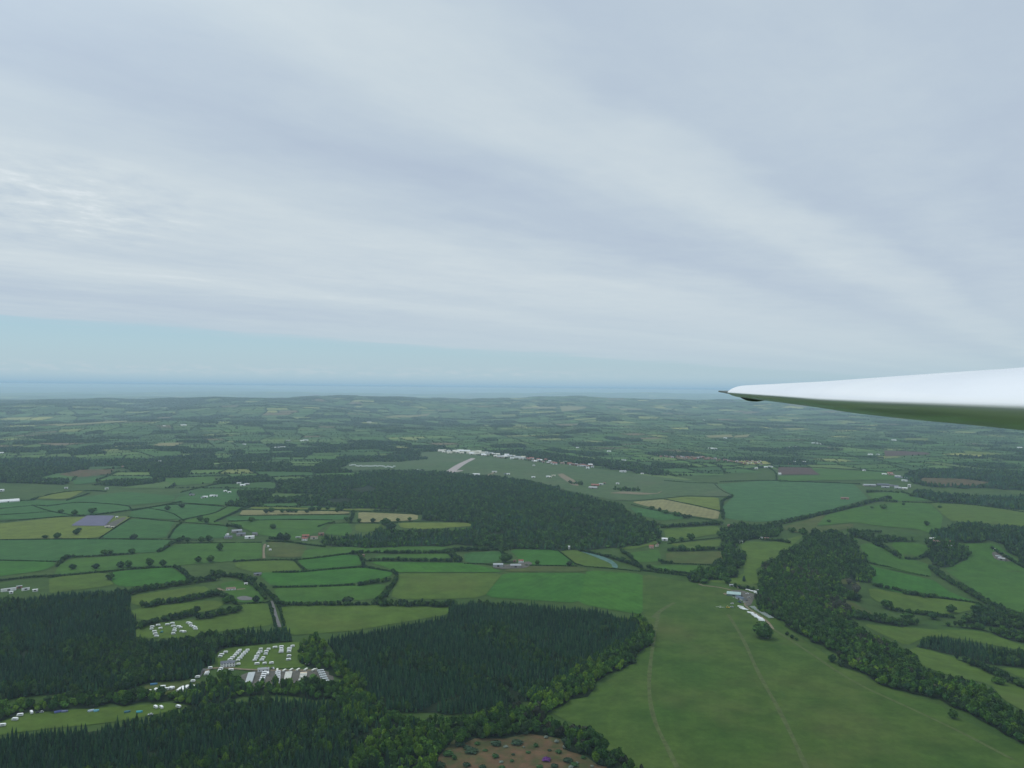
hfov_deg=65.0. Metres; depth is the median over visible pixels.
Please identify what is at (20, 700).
broadleaf tree
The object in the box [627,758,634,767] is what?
broadleaf tree
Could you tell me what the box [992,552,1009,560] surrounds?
barn yard
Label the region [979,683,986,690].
broadleaf tree
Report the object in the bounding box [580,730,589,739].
broadleaf tree
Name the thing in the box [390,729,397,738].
broadleaf tree
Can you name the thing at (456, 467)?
runway
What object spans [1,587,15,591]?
poultry shed
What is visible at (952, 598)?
hedge
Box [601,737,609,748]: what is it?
broadleaf tree
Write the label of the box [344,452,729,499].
airfield
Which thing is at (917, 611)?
hedgerow
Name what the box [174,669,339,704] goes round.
broadleaf wood
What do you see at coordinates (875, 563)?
hedge
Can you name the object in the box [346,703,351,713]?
broadleaf tree
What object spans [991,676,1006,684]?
broadleaf tree
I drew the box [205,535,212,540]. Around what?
broadleaf tree
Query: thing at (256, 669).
lane
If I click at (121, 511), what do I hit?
hedge
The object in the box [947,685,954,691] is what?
broadleaf tree
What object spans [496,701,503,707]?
broadleaf tree
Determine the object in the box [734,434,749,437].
hay field
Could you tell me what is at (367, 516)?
hay field
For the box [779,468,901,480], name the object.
pasture
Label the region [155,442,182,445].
hay field
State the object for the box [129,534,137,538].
broadleaf tree
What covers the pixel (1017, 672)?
pasture
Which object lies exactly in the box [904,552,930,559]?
hedgerow
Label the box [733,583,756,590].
hedgerow
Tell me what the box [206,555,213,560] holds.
broadleaf tree
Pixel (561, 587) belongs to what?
crop field
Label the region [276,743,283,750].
broadleaf tree
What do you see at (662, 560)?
hedgerow
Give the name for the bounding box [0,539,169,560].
crop field
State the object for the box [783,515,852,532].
rough field
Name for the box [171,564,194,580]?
hedgerow
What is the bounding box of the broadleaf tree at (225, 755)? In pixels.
[221,752,228,760]
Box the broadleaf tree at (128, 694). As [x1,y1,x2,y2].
[123,689,132,699]
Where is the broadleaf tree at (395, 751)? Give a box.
[390,749,399,756]
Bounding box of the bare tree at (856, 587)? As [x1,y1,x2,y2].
[852,583,860,592]
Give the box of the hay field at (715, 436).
[706,434,732,437]
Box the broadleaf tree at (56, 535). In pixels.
[53,532,61,537]
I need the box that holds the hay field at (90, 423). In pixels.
[56,421,126,425]
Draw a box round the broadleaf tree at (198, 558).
[194,556,201,561]
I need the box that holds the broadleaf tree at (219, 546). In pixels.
[216,542,223,549]
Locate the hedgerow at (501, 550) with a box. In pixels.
[495,544,504,554]
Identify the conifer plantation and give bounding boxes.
[328,599,639,714]
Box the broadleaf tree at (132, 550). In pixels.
[128,548,135,552]
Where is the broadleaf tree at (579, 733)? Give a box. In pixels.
[576,728,583,737]
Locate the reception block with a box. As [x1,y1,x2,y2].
[257,666,268,671]
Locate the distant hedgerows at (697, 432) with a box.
[0,395,1023,506]
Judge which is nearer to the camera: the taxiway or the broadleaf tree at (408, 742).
the broadleaf tree at (408, 742)
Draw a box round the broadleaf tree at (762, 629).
[751,621,773,637]
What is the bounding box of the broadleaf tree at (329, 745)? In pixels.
[324,741,332,752]
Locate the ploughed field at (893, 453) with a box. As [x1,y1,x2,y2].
[884,450,928,455]
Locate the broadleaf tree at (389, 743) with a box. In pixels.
[384,738,393,750]
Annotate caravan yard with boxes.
[144,680,200,694]
[241,670,333,686]
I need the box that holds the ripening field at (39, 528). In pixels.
[0,516,129,538]
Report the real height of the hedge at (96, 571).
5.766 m
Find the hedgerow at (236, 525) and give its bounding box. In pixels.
[226,523,242,528]
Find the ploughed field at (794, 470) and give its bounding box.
[778,467,817,474]
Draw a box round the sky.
[0,0,1023,391]
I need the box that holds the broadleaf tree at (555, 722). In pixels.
[551,719,559,728]
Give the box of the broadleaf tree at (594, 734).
[591,731,598,738]
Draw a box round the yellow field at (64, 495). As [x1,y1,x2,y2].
[37,490,81,498]
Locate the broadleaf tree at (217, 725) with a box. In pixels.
[214,722,221,732]
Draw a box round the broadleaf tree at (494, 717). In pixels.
[491,713,498,721]
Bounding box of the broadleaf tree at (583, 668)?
[580,664,587,673]
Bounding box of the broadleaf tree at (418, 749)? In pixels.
[413,744,423,756]
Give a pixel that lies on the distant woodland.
(185, 466)
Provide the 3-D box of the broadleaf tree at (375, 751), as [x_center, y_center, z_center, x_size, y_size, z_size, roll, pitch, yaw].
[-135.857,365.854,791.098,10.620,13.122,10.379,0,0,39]
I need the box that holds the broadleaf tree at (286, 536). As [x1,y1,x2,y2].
[282,533,290,539]
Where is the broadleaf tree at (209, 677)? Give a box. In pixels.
[206,673,213,681]
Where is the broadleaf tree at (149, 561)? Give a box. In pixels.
[145,558,153,565]
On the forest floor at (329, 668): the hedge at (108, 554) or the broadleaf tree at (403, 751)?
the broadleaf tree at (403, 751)
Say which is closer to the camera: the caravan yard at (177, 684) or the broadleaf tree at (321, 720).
the broadleaf tree at (321, 720)
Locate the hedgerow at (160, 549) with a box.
[156,535,184,551]
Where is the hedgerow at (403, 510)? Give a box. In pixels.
[373,509,419,513]
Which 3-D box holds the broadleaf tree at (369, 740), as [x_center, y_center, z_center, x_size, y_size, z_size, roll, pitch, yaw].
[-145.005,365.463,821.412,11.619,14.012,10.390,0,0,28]
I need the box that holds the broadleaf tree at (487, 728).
[483,722,490,737]
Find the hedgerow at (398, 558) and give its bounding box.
[364,556,459,561]
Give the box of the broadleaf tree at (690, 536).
[686,533,694,539]
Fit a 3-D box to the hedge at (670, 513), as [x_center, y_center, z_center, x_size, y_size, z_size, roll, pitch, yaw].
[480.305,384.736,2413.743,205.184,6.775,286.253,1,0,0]
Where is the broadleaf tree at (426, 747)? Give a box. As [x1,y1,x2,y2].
[423,742,432,754]
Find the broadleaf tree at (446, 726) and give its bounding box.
[443,723,450,731]
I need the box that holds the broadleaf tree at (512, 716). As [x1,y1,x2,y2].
[509,711,515,722]
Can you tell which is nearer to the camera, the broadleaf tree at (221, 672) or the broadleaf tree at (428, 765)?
the broadleaf tree at (428, 765)
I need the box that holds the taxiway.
[558,474,578,485]
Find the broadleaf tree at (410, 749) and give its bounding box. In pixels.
[407,746,413,754]
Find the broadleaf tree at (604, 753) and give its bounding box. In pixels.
[600,748,608,759]
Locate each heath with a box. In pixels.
[438,733,606,767]
[920,478,987,485]
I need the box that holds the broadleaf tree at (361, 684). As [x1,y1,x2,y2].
[357,681,365,689]
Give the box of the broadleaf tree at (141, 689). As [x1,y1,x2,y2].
[136,686,146,694]
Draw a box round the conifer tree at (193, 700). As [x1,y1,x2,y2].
[191,693,194,704]
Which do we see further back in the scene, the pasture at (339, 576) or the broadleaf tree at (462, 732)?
the pasture at (339, 576)
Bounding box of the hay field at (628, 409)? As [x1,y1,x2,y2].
[619,408,641,409]
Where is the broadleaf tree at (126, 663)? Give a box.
[123,659,129,667]
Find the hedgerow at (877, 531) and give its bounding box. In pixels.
[863,529,881,532]
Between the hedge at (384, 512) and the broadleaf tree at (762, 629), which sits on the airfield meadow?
the broadleaf tree at (762, 629)
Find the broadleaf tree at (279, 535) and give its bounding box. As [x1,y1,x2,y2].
[276,532,282,538]
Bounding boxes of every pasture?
[0,492,175,507]
[0,506,67,519]
[48,502,129,514]
[49,573,112,592]
[54,542,261,574]
[73,478,95,483]
[103,519,173,537]
[130,503,222,519]
[131,586,208,605]
[132,601,222,619]
[165,476,215,484]
[170,523,227,537]
[175,490,239,504]
[185,507,240,523]
[226,515,347,520]
[232,520,331,539]
[235,560,300,571]
[235,603,272,626]
[251,507,373,509]
[260,568,391,585]
[274,584,384,602]
[282,604,448,634]
[299,555,360,568]
[301,547,446,557]
[325,523,351,535]
[355,524,383,531]
[372,562,500,571]
[375,553,450,558]
[392,573,500,598]
[464,551,501,562]
[511,550,573,564]
[561,550,613,567]
[623,540,657,548]
[629,507,683,519]
[631,550,660,561]
[651,565,703,571]
[664,526,719,538]
[666,551,722,563]
[672,540,720,548]
[710,535,803,584]
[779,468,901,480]
[818,503,942,532]
[860,543,930,576]
[866,624,1023,649]
[868,492,927,500]
[869,589,974,613]
[871,565,969,600]
[892,542,928,555]
[909,648,1023,710]
[931,503,1023,526]
[946,543,1023,611]
[1003,668,1023,677]
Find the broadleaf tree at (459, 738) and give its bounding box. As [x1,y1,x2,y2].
[454,734,463,741]
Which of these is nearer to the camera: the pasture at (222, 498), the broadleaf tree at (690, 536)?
the broadleaf tree at (690, 536)
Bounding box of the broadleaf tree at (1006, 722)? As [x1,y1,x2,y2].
[1000,718,1010,727]
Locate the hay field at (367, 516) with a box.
[358,512,417,521]
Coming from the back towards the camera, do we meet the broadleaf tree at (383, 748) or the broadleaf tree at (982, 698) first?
the broadleaf tree at (982, 698)
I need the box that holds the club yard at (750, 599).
[731,590,753,605]
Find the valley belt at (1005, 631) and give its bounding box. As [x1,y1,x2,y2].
[851,608,1023,640]
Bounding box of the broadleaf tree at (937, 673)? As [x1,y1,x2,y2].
[935,671,944,677]
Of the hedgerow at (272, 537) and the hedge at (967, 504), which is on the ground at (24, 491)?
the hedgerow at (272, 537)
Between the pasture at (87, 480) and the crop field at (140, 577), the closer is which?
the crop field at (140, 577)
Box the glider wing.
[718,367,1023,430]
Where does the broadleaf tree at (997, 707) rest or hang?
on the forest floor at (846, 664)
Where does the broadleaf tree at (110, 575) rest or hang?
on the pasture at (72, 582)
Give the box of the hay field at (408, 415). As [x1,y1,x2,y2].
[385,413,430,416]
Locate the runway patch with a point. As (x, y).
(634, 493)
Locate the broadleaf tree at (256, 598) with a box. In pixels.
[252,595,259,601]
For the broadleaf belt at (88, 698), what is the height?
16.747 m
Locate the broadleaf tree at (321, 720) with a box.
[317,717,324,724]
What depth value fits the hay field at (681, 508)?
2509.08 m
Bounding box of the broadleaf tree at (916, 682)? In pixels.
[910,678,919,687]
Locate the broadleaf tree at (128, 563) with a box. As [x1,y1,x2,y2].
[124,560,132,566]
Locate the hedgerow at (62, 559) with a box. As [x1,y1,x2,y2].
[56,554,74,565]
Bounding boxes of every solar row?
[72,523,105,525]
[75,522,106,523]
[77,521,107,522]
[78,520,108,521]
[80,519,109,520]
[82,518,110,519]
[83,517,111,518]
[85,516,112,517]
[87,515,114,516]
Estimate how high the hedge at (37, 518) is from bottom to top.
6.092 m
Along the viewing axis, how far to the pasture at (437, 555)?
1757.98 m
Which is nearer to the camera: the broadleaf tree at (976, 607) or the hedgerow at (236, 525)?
the broadleaf tree at (976, 607)
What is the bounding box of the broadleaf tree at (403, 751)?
[399,744,407,759]
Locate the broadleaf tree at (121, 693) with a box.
[117,690,123,697]
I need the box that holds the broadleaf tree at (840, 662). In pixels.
[837,659,844,665]
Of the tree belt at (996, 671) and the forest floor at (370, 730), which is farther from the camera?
the tree belt at (996, 671)
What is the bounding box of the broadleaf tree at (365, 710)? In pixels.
[359,708,367,716]
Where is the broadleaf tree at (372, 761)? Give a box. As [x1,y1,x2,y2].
[368,754,377,767]
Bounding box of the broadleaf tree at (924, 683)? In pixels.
[919,679,929,687]
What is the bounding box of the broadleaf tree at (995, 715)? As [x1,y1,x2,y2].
[991,712,1001,718]
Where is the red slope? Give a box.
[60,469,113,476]
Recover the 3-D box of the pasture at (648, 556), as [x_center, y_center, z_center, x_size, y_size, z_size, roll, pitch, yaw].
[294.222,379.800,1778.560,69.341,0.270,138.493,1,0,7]
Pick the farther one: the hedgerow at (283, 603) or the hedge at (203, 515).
the hedge at (203, 515)
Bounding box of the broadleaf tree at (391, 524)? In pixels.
[386,522,395,528]
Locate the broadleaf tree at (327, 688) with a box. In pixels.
[324,683,331,692]
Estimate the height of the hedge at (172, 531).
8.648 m
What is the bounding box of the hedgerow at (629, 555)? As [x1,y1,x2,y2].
[620,549,637,562]
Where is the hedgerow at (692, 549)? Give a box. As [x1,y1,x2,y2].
[667,546,724,551]
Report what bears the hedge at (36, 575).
on the pasture at (72, 582)
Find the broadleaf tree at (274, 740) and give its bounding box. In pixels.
[271,735,277,744]
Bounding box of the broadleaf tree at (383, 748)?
[380,741,387,755]
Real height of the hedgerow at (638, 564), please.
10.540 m
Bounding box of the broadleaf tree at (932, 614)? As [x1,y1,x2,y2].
[926,611,939,618]
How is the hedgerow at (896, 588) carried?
on the pasture at (890, 578)
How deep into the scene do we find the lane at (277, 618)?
1289.05 m
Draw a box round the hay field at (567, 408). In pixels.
[560,406,585,410]
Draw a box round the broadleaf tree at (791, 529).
[788,527,796,531]
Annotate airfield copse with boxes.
[374,453,427,461]
[568,480,582,484]
[613,486,639,490]
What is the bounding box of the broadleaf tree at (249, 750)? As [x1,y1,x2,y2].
[246,746,252,754]
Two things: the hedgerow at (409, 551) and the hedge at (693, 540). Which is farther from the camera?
the hedge at (693, 540)
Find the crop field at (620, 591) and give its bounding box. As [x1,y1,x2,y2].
[579,571,642,613]
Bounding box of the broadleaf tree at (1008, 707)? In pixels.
[1004,704,1013,711]
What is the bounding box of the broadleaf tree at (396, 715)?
[393,710,402,723]
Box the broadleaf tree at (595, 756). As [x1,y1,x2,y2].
[591,751,599,763]
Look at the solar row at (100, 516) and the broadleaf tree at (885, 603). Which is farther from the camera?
the solar row at (100, 516)
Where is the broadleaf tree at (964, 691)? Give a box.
[961,688,967,695]
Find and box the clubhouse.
[220,660,235,666]
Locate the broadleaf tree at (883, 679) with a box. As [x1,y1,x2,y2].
[878,674,887,684]
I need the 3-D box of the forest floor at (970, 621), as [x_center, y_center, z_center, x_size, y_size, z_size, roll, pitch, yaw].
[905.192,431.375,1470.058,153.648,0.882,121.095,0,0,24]
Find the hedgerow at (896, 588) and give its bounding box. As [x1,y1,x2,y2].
[871,582,907,591]
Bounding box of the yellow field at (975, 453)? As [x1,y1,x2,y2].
[964,451,999,454]
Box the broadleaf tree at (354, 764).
[352,760,357,767]
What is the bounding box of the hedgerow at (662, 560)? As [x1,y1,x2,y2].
[657,558,673,562]
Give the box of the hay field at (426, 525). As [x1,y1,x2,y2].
[398,523,470,528]
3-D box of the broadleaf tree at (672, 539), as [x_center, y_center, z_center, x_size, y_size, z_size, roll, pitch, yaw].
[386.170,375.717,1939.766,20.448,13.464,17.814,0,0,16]
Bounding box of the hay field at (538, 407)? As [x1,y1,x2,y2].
[520,407,556,407]
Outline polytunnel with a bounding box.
[0,498,19,502]
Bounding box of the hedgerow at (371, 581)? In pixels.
[357,577,390,585]
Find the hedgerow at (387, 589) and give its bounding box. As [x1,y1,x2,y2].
[375,568,398,602]
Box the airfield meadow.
[552,575,1023,767]
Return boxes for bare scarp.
[840,578,860,593]
[842,599,872,613]
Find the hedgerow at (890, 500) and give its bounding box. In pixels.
[877,499,897,501]
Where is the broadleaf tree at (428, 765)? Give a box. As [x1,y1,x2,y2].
[423,762,431,767]
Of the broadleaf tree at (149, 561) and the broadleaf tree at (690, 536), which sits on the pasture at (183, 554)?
the broadleaf tree at (149, 561)
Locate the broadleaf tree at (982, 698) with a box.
[977,696,986,702]
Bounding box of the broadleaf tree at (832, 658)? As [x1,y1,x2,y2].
[827,654,836,661]
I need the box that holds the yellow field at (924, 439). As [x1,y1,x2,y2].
[905,438,927,440]
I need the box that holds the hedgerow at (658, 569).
[645,564,673,572]
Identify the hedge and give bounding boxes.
[0,511,51,514]
[0,515,76,521]
[0,538,212,540]
[0,559,56,561]
[0,574,59,580]
[30,489,106,499]
[31,504,75,515]
[47,502,131,508]
[48,565,170,576]
[66,492,89,500]
[74,552,133,556]
[77,501,181,515]
[100,517,130,537]
[128,516,227,526]
[132,503,223,510]
[149,507,184,520]
[168,522,181,537]
[176,541,261,543]
[179,507,225,520]
[214,507,243,521]
[232,519,331,520]
[233,558,292,561]
[237,601,267,604]
[241,514,341,515]
[244,509,357,511]
[266,540,325,546]
[267,600,275,626]
[272,565,391,572]
[273,585,316,587]
[277,604,284,625]
[292,552,351,559]
[293,559,305,570]
[319,583,354,586]
[330,520,459,523]
[358,511,418,514]
[526,564,576,565]
[557,549,640,571]
[631,504,716,520]
[640,568,687,575]
[661,562,710,564]
[664,480,717,483]
[664,499,720,511]
[667,537,719,543]
[719,480,859,483]
[776,466,885,471]
[868,561,887,566]
[902,501,1022,511]
[933,596,979,602]
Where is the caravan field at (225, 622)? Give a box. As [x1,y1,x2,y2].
[136,611,271,637]
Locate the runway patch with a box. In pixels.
[613,491,660,493]
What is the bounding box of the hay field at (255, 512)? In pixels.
[240,510,348,514]
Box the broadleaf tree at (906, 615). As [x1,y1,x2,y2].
[900,611,914,618]
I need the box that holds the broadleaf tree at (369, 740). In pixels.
[364,735,375,745]
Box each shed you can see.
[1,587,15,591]
[876,483,888,485]
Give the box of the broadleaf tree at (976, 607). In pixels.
[970,603,989,612]
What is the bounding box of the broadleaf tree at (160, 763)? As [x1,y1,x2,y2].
[155,761,164,767]
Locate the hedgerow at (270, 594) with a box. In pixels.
[259,582,278,600]
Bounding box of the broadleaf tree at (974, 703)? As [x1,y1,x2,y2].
[970,699,980,708]
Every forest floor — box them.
[0,597,289,699]
[0,694,184,719]
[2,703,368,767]
[173,681,331,706]
[297,640,450,767]
[298,472,659,550]
[329,693,372,733]
[377,714,534,727]
[454,711,623,767]
[523,643,650,712]
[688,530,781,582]
[758,545,1023,742]
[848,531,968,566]
[854,617,1023,642]
[907,473,1023,490]
[908,495,1021,509]
[916,640,1023,666]
[930,534,1023,555]
[963,612,1023,629]
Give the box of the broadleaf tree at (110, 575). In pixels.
[105,572,114,578]
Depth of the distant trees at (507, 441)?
5808.56 m
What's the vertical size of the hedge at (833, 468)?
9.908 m
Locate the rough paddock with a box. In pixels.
[266,542,306,556]
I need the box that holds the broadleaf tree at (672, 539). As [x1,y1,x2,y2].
[668,537,675,541]
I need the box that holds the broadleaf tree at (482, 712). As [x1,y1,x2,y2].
[479,709,485,717]
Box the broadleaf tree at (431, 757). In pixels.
[427,751,436,762]
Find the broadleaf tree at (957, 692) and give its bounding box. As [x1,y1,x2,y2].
[952,689,960,697]
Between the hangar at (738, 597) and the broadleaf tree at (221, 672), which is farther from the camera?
the hangar at (738, 597)
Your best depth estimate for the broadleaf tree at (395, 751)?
795.82 m
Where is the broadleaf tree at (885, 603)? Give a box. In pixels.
[881,599,893,607]
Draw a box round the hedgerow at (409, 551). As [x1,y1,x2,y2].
[351,549,445,553]
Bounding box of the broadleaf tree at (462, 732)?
[455,728,466,737]
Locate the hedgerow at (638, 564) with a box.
[578,548,643,568]
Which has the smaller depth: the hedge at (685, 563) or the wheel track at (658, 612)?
the wheel track at (658, 612)
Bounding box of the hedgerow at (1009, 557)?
[990,546,1023,567]
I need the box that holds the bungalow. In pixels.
[226,587,235,589]
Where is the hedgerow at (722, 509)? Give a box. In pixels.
[720,494,733,518]
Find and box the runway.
[447,458,474,472]
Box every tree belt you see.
[127,574,220,593]
[132,606,200,628]
[139,588,219,607]
[193,605,242,618]
[209,569,257,580]
[368,598,402,605]
[398,598,455,606]
[443,548,462,561]
[448,545,511,550]
[660,520,723,527]
[767,452,882,457]
[767,496,891,525]
[872,541,901,557]
[901,589,937,597]
[928,564,1021,615]
[954,654,1023,687]
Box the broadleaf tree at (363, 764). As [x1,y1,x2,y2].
[359,756,366,767]
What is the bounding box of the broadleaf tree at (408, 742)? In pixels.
[404,736,412,747]
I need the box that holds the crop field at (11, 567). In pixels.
[0,561,54,575]
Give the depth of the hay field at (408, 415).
10271.03 m
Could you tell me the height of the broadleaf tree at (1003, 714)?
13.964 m
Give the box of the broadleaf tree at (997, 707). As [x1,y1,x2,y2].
[992,703,1002,712]
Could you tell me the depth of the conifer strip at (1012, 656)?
1276.38 m
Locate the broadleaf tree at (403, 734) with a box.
[398,730,407,739]
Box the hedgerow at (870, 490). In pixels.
[866,489,899,492]
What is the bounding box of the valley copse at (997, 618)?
[961,604,1023,627]
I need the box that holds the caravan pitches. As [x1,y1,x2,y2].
[218,642,304,668]
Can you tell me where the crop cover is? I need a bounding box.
[581,551,617,567]
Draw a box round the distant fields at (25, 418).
[0,391,1023,506]
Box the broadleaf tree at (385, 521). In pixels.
[380,518,390,524]
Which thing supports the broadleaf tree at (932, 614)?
on the ground at (24, 491)
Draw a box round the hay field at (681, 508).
[634,499,719,518]
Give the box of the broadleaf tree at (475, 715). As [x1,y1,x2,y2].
[473,711,480,720]
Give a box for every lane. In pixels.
[203,667,318,672]
[263,544,265,557]
[271,601,280,626]
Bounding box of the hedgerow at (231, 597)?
[217,590,237,603]
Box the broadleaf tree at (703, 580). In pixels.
[699,578,708,582]
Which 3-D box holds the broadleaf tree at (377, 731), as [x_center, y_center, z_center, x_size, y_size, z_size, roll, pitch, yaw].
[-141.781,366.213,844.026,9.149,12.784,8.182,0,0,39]
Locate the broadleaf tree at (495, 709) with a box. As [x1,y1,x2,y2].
[490,706,498,713]
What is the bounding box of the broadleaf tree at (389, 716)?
[383,713,391,719]
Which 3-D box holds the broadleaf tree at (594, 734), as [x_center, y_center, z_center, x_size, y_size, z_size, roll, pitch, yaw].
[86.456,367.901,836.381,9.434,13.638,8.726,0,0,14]
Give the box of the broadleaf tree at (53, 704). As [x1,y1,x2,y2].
[48,700,58,710]
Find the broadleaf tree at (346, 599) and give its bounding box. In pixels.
[341,596,353,601]
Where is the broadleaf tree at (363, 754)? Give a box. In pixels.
[358,749,367,760]
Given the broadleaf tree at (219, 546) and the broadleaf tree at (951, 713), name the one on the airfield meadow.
the broadleaf tree at (951, 713)
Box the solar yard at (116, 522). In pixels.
[106,517,125,527]
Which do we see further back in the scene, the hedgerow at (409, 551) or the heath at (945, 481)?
the heath at (945, 481)
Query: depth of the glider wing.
1.90 m
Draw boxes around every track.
[647,614,679,767]
[652,602,674,617]
[699,584,773,628]
[727,614,808,767]
[773,629,1013,759]
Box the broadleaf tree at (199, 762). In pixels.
[197,759,203,767]
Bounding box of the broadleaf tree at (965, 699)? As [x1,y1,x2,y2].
[960,696,967,703]
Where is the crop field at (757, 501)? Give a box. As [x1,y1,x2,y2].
[718,481,866,521]
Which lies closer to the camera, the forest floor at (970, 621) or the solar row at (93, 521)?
the forest floor at (970, 621)
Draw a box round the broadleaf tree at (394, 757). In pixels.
[391,752,397,764]
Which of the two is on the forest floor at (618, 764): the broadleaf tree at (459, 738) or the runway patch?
the broadleaf tree at (459, 738)
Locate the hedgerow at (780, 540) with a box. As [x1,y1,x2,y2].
[760,537,790,542]
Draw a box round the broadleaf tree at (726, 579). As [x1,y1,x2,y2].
[722,576,730,582]
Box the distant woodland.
[0,395,1023,506]
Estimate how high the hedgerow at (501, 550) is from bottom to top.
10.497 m
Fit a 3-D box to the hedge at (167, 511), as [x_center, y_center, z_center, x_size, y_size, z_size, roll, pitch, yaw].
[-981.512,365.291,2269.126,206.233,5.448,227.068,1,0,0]
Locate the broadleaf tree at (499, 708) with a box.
[497,705,504,712]
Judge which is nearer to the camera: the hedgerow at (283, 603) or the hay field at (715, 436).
the hedgerow at (283, 603)
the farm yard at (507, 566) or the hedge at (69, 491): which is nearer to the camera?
the farm yard at (507, 566)
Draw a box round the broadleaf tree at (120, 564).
[116,561,123,566]
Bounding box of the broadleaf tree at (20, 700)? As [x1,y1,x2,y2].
[15,697,25,707]
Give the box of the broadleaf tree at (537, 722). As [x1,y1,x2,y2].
[532,719,540,727]
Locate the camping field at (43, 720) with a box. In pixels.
[0,703,182,734]
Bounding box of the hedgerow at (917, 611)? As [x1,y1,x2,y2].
[890,606,955,617]
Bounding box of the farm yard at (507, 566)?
[494,561,531,568]
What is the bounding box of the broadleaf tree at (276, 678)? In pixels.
[271,674,278,685]
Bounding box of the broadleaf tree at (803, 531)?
[798,527,807,534]
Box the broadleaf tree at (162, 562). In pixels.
[159,560,166,565]
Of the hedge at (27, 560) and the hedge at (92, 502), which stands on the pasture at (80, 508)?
the hedge at (92, 502)
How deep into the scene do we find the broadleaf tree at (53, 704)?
906.00 m
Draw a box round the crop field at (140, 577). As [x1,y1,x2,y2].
[111,568,185,586]
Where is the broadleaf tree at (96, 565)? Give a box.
[91,563,99,567]
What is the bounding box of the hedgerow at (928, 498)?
[900,491,933,500]
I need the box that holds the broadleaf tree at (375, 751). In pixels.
[368,749,379,757]
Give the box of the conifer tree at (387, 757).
[385,747,389,763]
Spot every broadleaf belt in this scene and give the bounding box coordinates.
[0,686,190,718]
[526,613,654,710]
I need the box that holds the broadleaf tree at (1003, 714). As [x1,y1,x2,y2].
[999,711,1007,718]
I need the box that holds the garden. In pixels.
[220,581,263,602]
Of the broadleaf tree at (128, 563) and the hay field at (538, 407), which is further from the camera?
the hay field at (538, 407)
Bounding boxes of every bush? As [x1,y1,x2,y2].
[435,761,445,767]
[442,750,453,755]
[454,742,465,746]
[463,762,470,766]
[464,747,477,753]
[491,740,501,745]
[511,739,522,744]
[542,756,550,761]
[563,757,573,762]
[597,759,604,764]
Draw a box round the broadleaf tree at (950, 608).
[945,604,957,611]
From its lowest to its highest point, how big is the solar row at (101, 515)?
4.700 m
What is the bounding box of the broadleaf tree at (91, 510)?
[87,508,97,512]
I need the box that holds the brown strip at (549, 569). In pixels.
[504,566,586,571]
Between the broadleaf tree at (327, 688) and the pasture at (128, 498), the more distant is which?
the pasture at (128, 498)
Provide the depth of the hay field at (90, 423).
7163.16 m
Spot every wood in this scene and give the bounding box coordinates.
[0,455,111,466]
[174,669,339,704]
[330,679,371,726]
[369,702,538,725]
[452,700,643,767]
[482,448,668,475]
[903,466,1023,489]
[909,489,1023,509]
[929,520,1023,564]
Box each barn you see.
[231,529,241,532]
[236,532,245,535]
[493,563,502,566]
[510,564,520,566]
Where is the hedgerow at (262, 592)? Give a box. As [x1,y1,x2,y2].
[244,575,266,598]
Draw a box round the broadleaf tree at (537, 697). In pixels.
[533,694,541,701]
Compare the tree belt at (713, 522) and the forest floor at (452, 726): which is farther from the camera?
the tree belt at (713, 522)
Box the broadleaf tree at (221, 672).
[216,668,225,677]
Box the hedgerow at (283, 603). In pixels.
[274,600,367,605]
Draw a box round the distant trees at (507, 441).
[7,419,1020,497]
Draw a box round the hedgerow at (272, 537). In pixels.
[268,536,288,539]
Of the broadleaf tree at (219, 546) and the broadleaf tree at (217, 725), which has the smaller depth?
the broadleaf tree at (217, 725)
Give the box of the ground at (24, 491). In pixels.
[0,385,1023,767]
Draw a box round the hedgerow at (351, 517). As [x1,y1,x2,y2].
[349,510,354,521]
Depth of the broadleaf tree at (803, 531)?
2066.07 m
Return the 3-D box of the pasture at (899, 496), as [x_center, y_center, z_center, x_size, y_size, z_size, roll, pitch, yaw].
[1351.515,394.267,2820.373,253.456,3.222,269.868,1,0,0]
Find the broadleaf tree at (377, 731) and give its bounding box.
[373,727,380,736]
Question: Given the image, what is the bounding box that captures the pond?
[237,596,251,599]
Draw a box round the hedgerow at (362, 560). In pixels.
[358,553,366,566]
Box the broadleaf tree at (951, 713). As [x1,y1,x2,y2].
[947,709,958,717]
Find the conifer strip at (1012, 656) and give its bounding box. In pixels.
[919,634,1023,666]
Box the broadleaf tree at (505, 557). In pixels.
[499,553,512,561]
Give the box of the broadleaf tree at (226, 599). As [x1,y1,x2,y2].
[222,596,229,602]
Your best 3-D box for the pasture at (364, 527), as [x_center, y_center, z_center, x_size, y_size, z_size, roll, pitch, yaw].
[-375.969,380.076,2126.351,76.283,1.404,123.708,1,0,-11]
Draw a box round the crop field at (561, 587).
[486,573,585,602]
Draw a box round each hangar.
[727,591,740,595]
[735,595,746,600]

